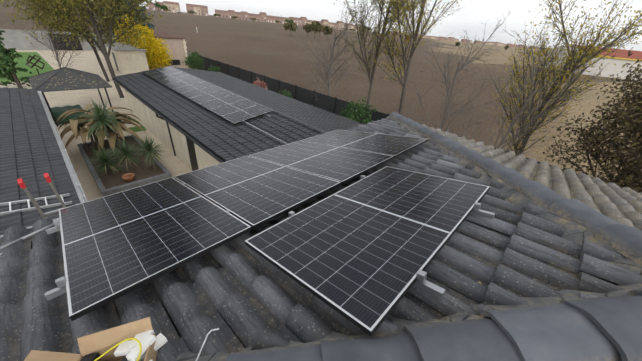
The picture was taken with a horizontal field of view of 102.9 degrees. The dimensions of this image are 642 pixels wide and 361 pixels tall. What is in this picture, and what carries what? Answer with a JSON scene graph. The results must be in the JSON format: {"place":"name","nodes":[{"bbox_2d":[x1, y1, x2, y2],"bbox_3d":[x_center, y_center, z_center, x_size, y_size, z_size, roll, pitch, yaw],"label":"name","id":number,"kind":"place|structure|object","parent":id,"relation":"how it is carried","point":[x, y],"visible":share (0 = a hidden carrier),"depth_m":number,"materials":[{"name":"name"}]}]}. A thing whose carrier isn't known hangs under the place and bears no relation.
{"place":"outdoors","nodes":[
{"label":"outdoors","id":0,"kind":"place"},
{"bbox_2d":[0,52,53,81],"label":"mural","id":1,"kind":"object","parent":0,"point":[21,61],"depth_m":29.50},
{"bbox_2d":[26,54,44,73],"bbox_3d":[-28.763,-11.653,25.928,1.458,1.890,1.407,23,35,26],"label":"lawn sculpture","id":2,"kind":"object","parent":1,"relation":"on","point":[34,64],"visible":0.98,"depth_m":25.68,"materials":[{"name":"grey metal"}]},
{"bbox_2d":[0,87,79,235],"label":"wing tiles","id":3,"kind":"object","parent":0,"point":[30,154],"visible":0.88,"depth_m":7.83,"materials":[{"name":"grey tile"}]},
{"bbox_2d":[37,91,86,202],"bbox_3d":[-9.572,-1.365,9.388,17.350,0.078,0.164,30,39,34],"label":"wing gutter","id":4,"kind":"object","parent":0,"point":[77,184],"visible":0.48,"depth_m":8.65,"materials":[{"name":"white metal"}]},
{"bbox_2d":[0,50,197,200],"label":"courtyard paving","id":5,"kind":"structure","parent":0,"point":[168,160],"depth_m":20.56,"materials":[{"name":"beige concrete"}]},
{"bbox_2d":[0,30,31,88],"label":"tree","id":6,"kind":"object","parent":5,"relation":"on","point":[7,58],"depth_m":20.78,"materials":[{"name":"green plant"}]},
{"bbox_2d":[0,0,88,67],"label":"tree","id":7,"kind":"object","parent":5,"relation":"on","point":[56,50],"visible":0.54,"depth_m":24.10,"materials":[{"name":"brown plant"}]},
{"bbox_2d":[0,29,119,50],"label":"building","id":8,"kind":"structure","parent":5,"relation":"on","point":[17,39],"depth_m":38.13,"materials":[{"name":"concrete"}]},
{"bbox_2d":[0,0,129,81],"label":"garden tree","id":9,"kind":"object","parent":5,"relation":"on","point":[99,61],"depth_m":23.58,"materials":[{"name":"plant"}]},
{"bbox_2d":[48,104,84,123],"bbox_3d":[-16.791,-4.395,16.942,1.485,0.809,1.884,30,39,34],"label":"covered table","id":10,"kind":"object","parent":5,"relation":"on","point":[57,111],"visible":0.6,"depth_m":16.58,"materials":[{"name":"green fabric"}]},
{"bbox_2d":[29,67,113,125],"bbox_3d":[-16.700,-5.965,17.318,4.042,3.198,3.745,30,39,34],"label":"gazebo","id":11,"kind":"object","parent":5,"relation":"on","point":[56,75],"visible":0.88,"depth_m":16.20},
{"bbox_2d":[30,70,107,88],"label":"gazebo fallen leaves","id":12,"kind":"object","parent":11,"relation":"on","point":[69,79],"visible":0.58,"depth_m":16.07,"materials":[{"name":"brown plant"}]},
{"bbox_2d":[8,0,165,97],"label":"tree","id":13,"kind":"object","parent":5,"relation":"on","point":[73,5],"depth_m":19.80,"materials":[{"name":"plant"}]},
{"bbox_2d":[77,135,171,196],"bbox_3d":[-10.028,-0.967,12.906,5.810,0.400,2.610,30,39,34],"label":"planter","id":14,"kind":"object","parent":5,"relation":"on","point":[109,183],"visible":0.62,"depth_m":12.02,"materials":[{"name":"stone"}]},
{"bbox_2d":[55,104,147,151],"bbox_3d":[-11.447,-2.765,13.479,3.912,2.044,3.901,30,39,34],"label":"banana plant","id":15,"kind":"object","parent":14,"relation":"on","point":[101,135],"depth_m":12.82,"materials":[{"name":"plant"}]},
{"bbox_2d":[81,98,121,152],"bbox_3d":[-10.445,-2.535,12.437,1.940,2.897,1.978,30,39,34],"label":"tall yucca","id":16,"kind":"object","parent":14,"relation":"on","point":[100,114],"depth_m":12.05,"materials":[{"name":"green plant"}]},
{"bbox_2d":[84,147,123,178],"bbox_3d":[-9.579,-0.884,11.375,1.431,1.412,1.537,30,39,34],"label":"yucca","id":17,"kind":"object","parent":14,"relation":"in","point":[103,159],"depth_m":11.30,"materials":[{"name":"green plant"}]},
{"bbox_2d":[104,140,141,168],"bbox_3d":[-8.988,-1.202,11.821,1.510,1.524,1.569,30,39,34],"label":"yucca","id":18,"kind":"object","parent":14,"relation":"on","point":[125,153],"depth_m":11.72,"materials":[{"name":"green plant"}]},
{"bbox_2d":[122,173,134,181],"bbox_3d":[-8.508,-0.139,11.320,0.468,0.290,0.480,30,39,34],"label":"terracotta pot","id":19,"kind":"object","parent":14,"relation":"on","point":[128,177],"visible":1,"depth_m":11.29,"materials":[{"name":"brown ceramic"}]},
{"bbox_2d":[131,136,165,167],"bbox_3d":[-8.023,-1.344,11.974,1.533,1.797,1.546,30,39,34],"label":"yucca","id":20,"kind":"object","parent":14,"relation":"on","point":[149,148],"depth_m":11.89,"materials":[{"name":"green plant"}]},
{"bbox_2d":[105,42,148,73],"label":"outbuilding","id":21,"kind":"structure","parent":5,"relation":"on","point":[126,59],"depth_m":30.20,"materials":[{"name":"paint"}]},
{"bbox_2d":[103,0,154,42],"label":"cedar tree","id":22,"kind":"object","parent":5,"relation":"on","point":[148,25],"depth_m":36.63,"materials":[{"name":"green plant"}]},
{"bbox_2d":[129,126,146,131],"bbox_3d":[-12.157,-3.418,16.953,1.000,0.001,0.850,30,39,34],"label":"grass mat","id":23,"kind":"object","parent":5,"relation":"on","point":[135,129],"depth_m":16.93,"materials":[{"name":"green plant"}]},
{"bbox_2d":[113,15,173,69],"bbox_3d":[-22.561,-17.175,32.331,6.120,6.908,6.311,30,39,34],"label":"yellow tree","id":24,"kind":"object","parent":5,"relation":"on","point":[156,49],"depth_m":31.75,"materials":[{"name":"yellow plant"}]},
{"bbox_2d":[153,31,188,66],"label":"pink outbuilding","id":25,"kind":"structure","parent":5,"relation":"on","point":[176,44],"depth_m":36.53,"materials":[{"name":"paint"}]},
{"bbox_2d":[114,69,306,170],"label":"wing walls","id":26,"kind":"structure","parent":5,"relation":"on","point":[191,155],"depth_m":13.61,"materials":[{"name":"beige paint"}]},
{"bbox_2d":[141,66,175,73],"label":"wing panel","id":27,"kind":"structure","parent":26,"relation":"on","point":[158,70],"depth_m":18.23,"materials":[{"name":"black glass"}]},
{"bbox_2d":[146,69,182,77],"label":"wing panel","id":28,"kind":"structure","parent":26,"relation":"on","point":[157,74],"depth_m":17.56,"materials":[{"name":"black glass"}]},
{"bbox_2d":[156,114,175,155],"bbox_3d":[-8.124,-2.361,13.440,0.080,2.471,0.490,30,39,34],"label":"downspout","id":29,"kind":"object","parent":26,"relation":"attached to","point":[169,134],"visible":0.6,"depth_m":13.54,"materials":[{"name":"black metal"}]},
{"bbox_2d":[112,79,223,162],"bbox_3d":[-7.530,-3.011,12.163,18.950,0.078,0.164,30,39,34],"label":"wing gutter","id":30,"kind":"object","parent":26,"relation":"attached to","point":[213,155],"visible":0.58,"depth_m":11.23,"materials":[{"name":"black metal"}]},
{"bbox_2d":[153,72,189,80],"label":"wing panel","id":31,"kind":"structure","parent":26,"relation":"on","point":[169,76],"depth_m":16.93,"materials":[{"name":"black glass"}]},
{"bbox_2d":[158,75,196,84],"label":"wing panel","id":32,"kind":"structure","parent":26,"relation":"on","point":[176,79],"depth_m":16.32,"materials":[{"name":"black glass"}]},
{"bbox_2d":[165,78,205,88],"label":"wing panel","id":33,"kind":"structure","parent":26,"relation":"on","point":[184,83],"depth_m":15.62,"materials":[{"name":"black glass"}]},
{"bbox_2d":[173,82,213,92],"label":"wing panel","id":34,"kind":"structure","parent":26,"relation":"on","point":[183,89],"depth_m":14.96,"materials":[{"name":"black glass"}]},
{"bbox_2d":[180,85,223,97],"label":"wing panel","id":35,"kind":"structure","parent":26,"relation":"on","point":[199,92],"depth_m":14.34,"materials":[{"name":"glass"}]},
{"bbox_2d":[189,89,233,103],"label":"wing panel","id":36,"kind":"structure","parent":26,"relation":"on","point":[210,96],"depth_m":13.66,"materials":[{"name":"black glass"}]},
{"bbox_2d":[113,72,321,160],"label":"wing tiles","id":37,"kind":"object","parent":26,"relation":"on","point":[190,116],"visible":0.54,"depth_m":11.07,"materials":[{"name":"grey tile"}]},
{"bbox_2d":[165,79,286,143],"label":"wing rails","id":38,"kind":"object","parent":37,"relation":"on","point":[261,130],"visible":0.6,"depth_m":10.43,"materials":[{"name":"silver metal"}]},
{"bbox_2d":[199,94,245,109],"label":"wing panel","id":39,"kind":"structure","parent":26,"relation":"on","point":[218,102],"depth_m":13.02,"materials":[{"name":"black glass"}]},
{"bbox_2d":[210,99,258,115],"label":"wing panel","id":40,"kind":"structure","parent":26,"relation":"on","point":[232,107],"depth_m":12.35,"materials":[{"name":"glass"}]},
{"bbox_2d":[221,105,272,123],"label":"wing panel","id":41,"kind":"structure","parent":26,"relation":"on","point":[236,117],"depth_m":11.66,"materials":[{"name":"glass"}]},
{"bbox_2d":[171,66,326,133],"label":"roof ridge","id":42,"kind":"structure","parent":26,"relation":"on","point":[299,122],"depth_m":11.77,"materials":[{"name":"tile"}]},
{"bbox_2d":[175,67,362,132],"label":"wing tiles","id":43,"kind":"object","parent":26,"relation":"on","point":[321,119],"visible":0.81,"depth_m":14.67,"materials":[{"name":"grey tile"}]},
{"bbox_2d":[0,0,641,186],"bbox_3d":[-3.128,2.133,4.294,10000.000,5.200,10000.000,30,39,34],"label":"ground","id":44,"kind":"structure","parent":0,"point":[267,49],"depth_m":54.35,"materials":[{"name":"brown soil"}]},
{"bbox_2d":[92,0,366,32],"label":"distant buildings","id":45,"kind":"structure","parent":44,"relation":"on","point":[174,7],"depth_m":310.76,"materials":[{"name":"brick"}]},
{"bbox_2d":[283,21,297,36],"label":"tree clump","id":46,"kind":"object","parent":44,"relation":"on","point":[292,25],"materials":[{"name":"green plant"}]},
{"bbox_2d":[302,23,312,33],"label":"tree clump","id":47,"kind":"object","parent":44,"relation":"on","point":[306,25],"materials":[{"name":"green plant"}]},
{"bbox_2d":[309,20,321,38],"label":"tree clump","id":48,"kind":"object","parent":44,"relation":"on","point":[315,27],"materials":[{"name":"green plant"}]},
{"bbox_2d":[287,0,364,100],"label":"bare tree","id":49,"kind":"object","parent":44,"relation":"on","point":[331,61],"visible":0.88,"depth_m":21.15,"materials":[{"name":"brown plant"}]},
{"bbox_2d":[322,26,332,34],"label":"tree clump","id":50,"kind":"object","parent":44,"relation":"on","point":[328,30],"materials":[{"name":"green plant"}]},
{"bbox_2d":[334,0,432,105],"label":"tree","id":51,"kind":"object","parent":44,"relation":"on","point":[371,78],"depth_m":18.57,"materials":[{"name":"brown plant"}]},
{"bbox_2d":[199,56,577,174],"bbox_3d":[9.207,-1.247,15.066,77.510,2.100,0.160,30,39,34],"label":"field fence","id":52,"kind":"object","parent":44,"relation":"on","point":[335,105],"visible":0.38,"depth_m":24.10,"materials":[{"name":"black metal"}]},
{"bbox_2d":[359,0,470,114],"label":"tree","id":53,"kind":"object","parent":44,"relation":"on","point":[405,57],"depth_m":17.02,"materials":[{"name":"brown plant"}]},
{"bbox_2d":[391,31,546,50],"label":"distant buildings","id":54,"kind":"structure","parent":44,"relation":"on","point":[464,40],"depth_m":779.16,"materials":[{"name":"brick"}]},
{"bbox_2d":[436,13,599,155],"bbox_3d":[7.680,-2.523,11.123,4.866,8.071,5.936,30,39,34],"label":"bare tree","id":55,"kind":"object","parent":44,"relation":"on","point":[520,114],"visible":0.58,"depth_m":10.76,"materials":[{"name":"brown plant"}]},
{"bbox_2d":[492,0,641,155],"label":"tree","id":56,"kind":"object","parent":44,"relation":"on","point":[519,150],"depth_m":10.25,"materials":[{"name":"brown plant"}]},
{"bbox_2d":[538,50,641,192],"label":"brown tree","id":57,"kind":"object","parent":44,"relation":"on","point":[620,120],"depth_m":8.88,"materials":[{"name":"plant"}]},
{"bbox_2d":[540,44,641,79],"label":"industrial shed","id":58,"kind":"structure","parent":44,"relation":"on","point":[620,60],"depth_m":98.86,"materials":[{"name":"white"}]},
{"bbox_2d":[139,0,641,50],"label":"sky","id":59,"kind":"structure","parent":0,"point":[470,18],"materials":[{"name":"white"}]},
{"bbox_2d":[222,289,641,360],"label":"hip ridge","id":60,"kind":"structure","parent":0,"point":[600,329],"depth_m":1.15,"materials":[{"name":"grey tile"}]},
{"label":"lawn strip","id":61,"kind":"structure","parent":0,"visible":0},
{"bbox_2d":[182,56,200,68],"bbox_3d":[-17.100,-15.506,33.896,2.246,2.382,2.502,30,39,34],"label":"bush","id":62,"kind":"object","parent":61,"relation":"on","point":[185,61],"depth_m":33.50,"materials":[{"name":"green plant"}]},
{"bbox_2d":[186,50,204,69],"bbox_3d":[-15.507,-14.413,31.550,2.226,3.204,2.041,30,39,34],"label":"bush","id":63,"kind":"object","parent":61,"relation":"on","point":[197,63],"depth_m":31.18,"materials":[{"name":"green plant"}]},
{"bbox_2d":[207,65,221,71],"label":"bush","id":64,"kind":"object","parent":61,"relation":"on","point":[213,69],"depth_m":29.48,"materials":[{"name":"green plant"}]},
{"bbox_2d":[253,80,267,88],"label":"flowering bush","id":65,"kind":"object","parent":61,"relation":"on","point":[259,84],"visible":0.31,"depth_m":24.95,"materials":[{"name":"pink plant"}]},
{"bbox_2d":[278,90,292,97],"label":"bush","id":66,"kind":"object","parent":61,"relation":"on","point":[288,93],"depth_m":23.11,"materials":[{"name":"green plant"}]},
{"bbox_2d":[338,97,377,123],"bbox_3d":[2.322,-4.209,17.858,2.544,3.068,2.364,30,39,34],"label":"bush","id":67,"kind":"object","parent":61,"relation":"on","point":[349,114],"depth_m":17.23,"materials":[{"name":"green plant"}]},
{"bbox_2d":[390,11,510,133],"bbox_3d":[7.269,-4.834,14.721,6.956,8.240,5.010,-18,38,-34],"label":"bare tree","id":68,"kind":"object","parent":61,"relation":"on","point":[445,111],"visible":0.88,"depth_m":13.66,"materials":[{"name":"grey plant"}]},
{"bbox_3d":[-11.477,0.113,8.076,17.350,3.264,5.136,30,39,34],"label":"wing","id":69,"kind":"object","parent":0,"visible":0},
{"bbox_2d":[0,193,72,215],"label":"roof ladder","id":70,"kind":"object","parent":69,"relation":"on","point":[32,208],"visible":0.92,"depth_m":6.08,"materials":[{"name":"silver metal"}]},
{"bbox_2d":[17,173,65,218],"bbox_3d":[-3.764,0.902,3.867,0.718,2.521,0.258,30,39,34],"label":"ladder","id":71,"kind":"object","parent":69,"relation":"on","point":[21,183],"visible":0.35,"depth_m":3.21,"materials":[{"name":"silver metal"}]},
{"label":"house walls","id":72,"kind":"object","parent":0,"visible":0},
{"bbox_2d":[31,164,617,347],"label":"roof body","id":73,"kind":"structure","parent":72,"relation":"on","point":[173,324],"depth_m":1.67,"materials":[{"name":"grey"}]},
{"bbox_2d":[0,116,641,360],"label":"roof tiles","id":74,"kind":"object","parent":73,"relation":"on","point":[249,298],"visible":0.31,"depth_m":1.66,"materials":[{"name":"dark tile"}]},
{"bbox_2d":[0,224,53,249],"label":"mounting rail","id":75,"kind":"object","parent":74,"relation":"on","point":[24,237],"visible":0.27,"depth_m":2.43,"materials":[{"name":"grey metal"}]},
{"bbox_2d":[24,317,166,360],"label":"cardboard box","id":76,"kind":"object","parent":74,"relation":"on","point":[138,340],"visible":1,"depth_m":1.22,"materials":[{"name":"brown cardboard"}]},
{"bbox_2d":[59,177,251,320],"bbox_3d":[-1.694,0.363,2.436,1.978,0.492,1.134,30,39,34],"label":"solar panel","id":77,"kind":"object","parent":74,"relation":"on","point":[117,245],"visible":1,"depth_m":2.09,"materials":[{"name":"black glass"}]},
{"bbox_2d":[196,328,218,360],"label":"cable","id":78,"kind":"object","parent":74,"relation":"on","point":[204,342],"visible":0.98,"depth_m":1.31,"materials":[{"name":"white plastic"}]},
{"bbox_2d":[174,156,340,228],"bbox_3d":[-0.890,-0.001,3.180,1.978,0.492,1.134,30,39,34],"label":"solar panel","id":79,"kind":"object","parent":74,"relation":"on","point":[253,192],"visible":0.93,"depth_m":2.90,"materials":[{"name":"black glass"}]},
{"bbox_2d":[45,130,494,300],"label":"panel rails","id":80,"kind":"object","parent":74,"relation":"on","point":[422,283],"visible":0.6,"depth_m":1.64,"materials":[{"name":"silver metal"}]},
{"bbox_2d":[248,141,393,183],"bbox_3d":[-0.087,-0.365,3.924,1.978,0.492,1.134,30,39,34],"label":"solar panel","id":81,"kind":"object","parent":80,"relation":"on","point":[341,165],"visible":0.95,"depth_m":3.70,"materials":[{"name":"black glass"}]},
{"bbox_2d":[245,166,489,335],"bbox_3d":[0.532,0.274,2.216,1.112,0.291,2.023,30,39,34],"label":"solar panel","id":82,"kind":"object","parent":80,"relation":"on","point":[360,253],"visible":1,"depth_m":1.87,"materials":[{"name":"black glass"}]},
{"bbox_2d":[300,129,428,157],"bbox_3d":[0.717,-0.729,4.668,1.978,0.492,1.134,30,39,34],"label":"solar panel","id":83,"kind":"object","parent":74,"relation":"on","point":[395,146],"visible":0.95,"depth_m":4.48,"materials":[{"name":"black glass"}]},
{"bbox_2d":[388,115,641,275],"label":"ridge mortar","id":84,"kind":"object","parent":74,"relation":"on","point":[577,233],"visible":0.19,"depth_m":2.12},
{"bbox_2d":[175,284,641,360],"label":"ridge mortar","id":85,"kind":"object","parent":73,"relation":"on","point":[401,323],"visible":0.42,"depth_m":1.35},
{"bbox_2d":[389,112,641,264],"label":"hip ridge","id":86,"kind":"structure","parent":73,"relation":"on","point":[625,240],"depth_m":2.23,"materials":[{"name":"grey concrete"}]},
{"bbox_2d":[417,122,641,230],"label":"roof tiles","id":87,"kind":"object","parent":73,"relation":"on","point":[617,203],"visible":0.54,"depth_m":3.85,"materials":[{"name":"grey tile"}]}
]}

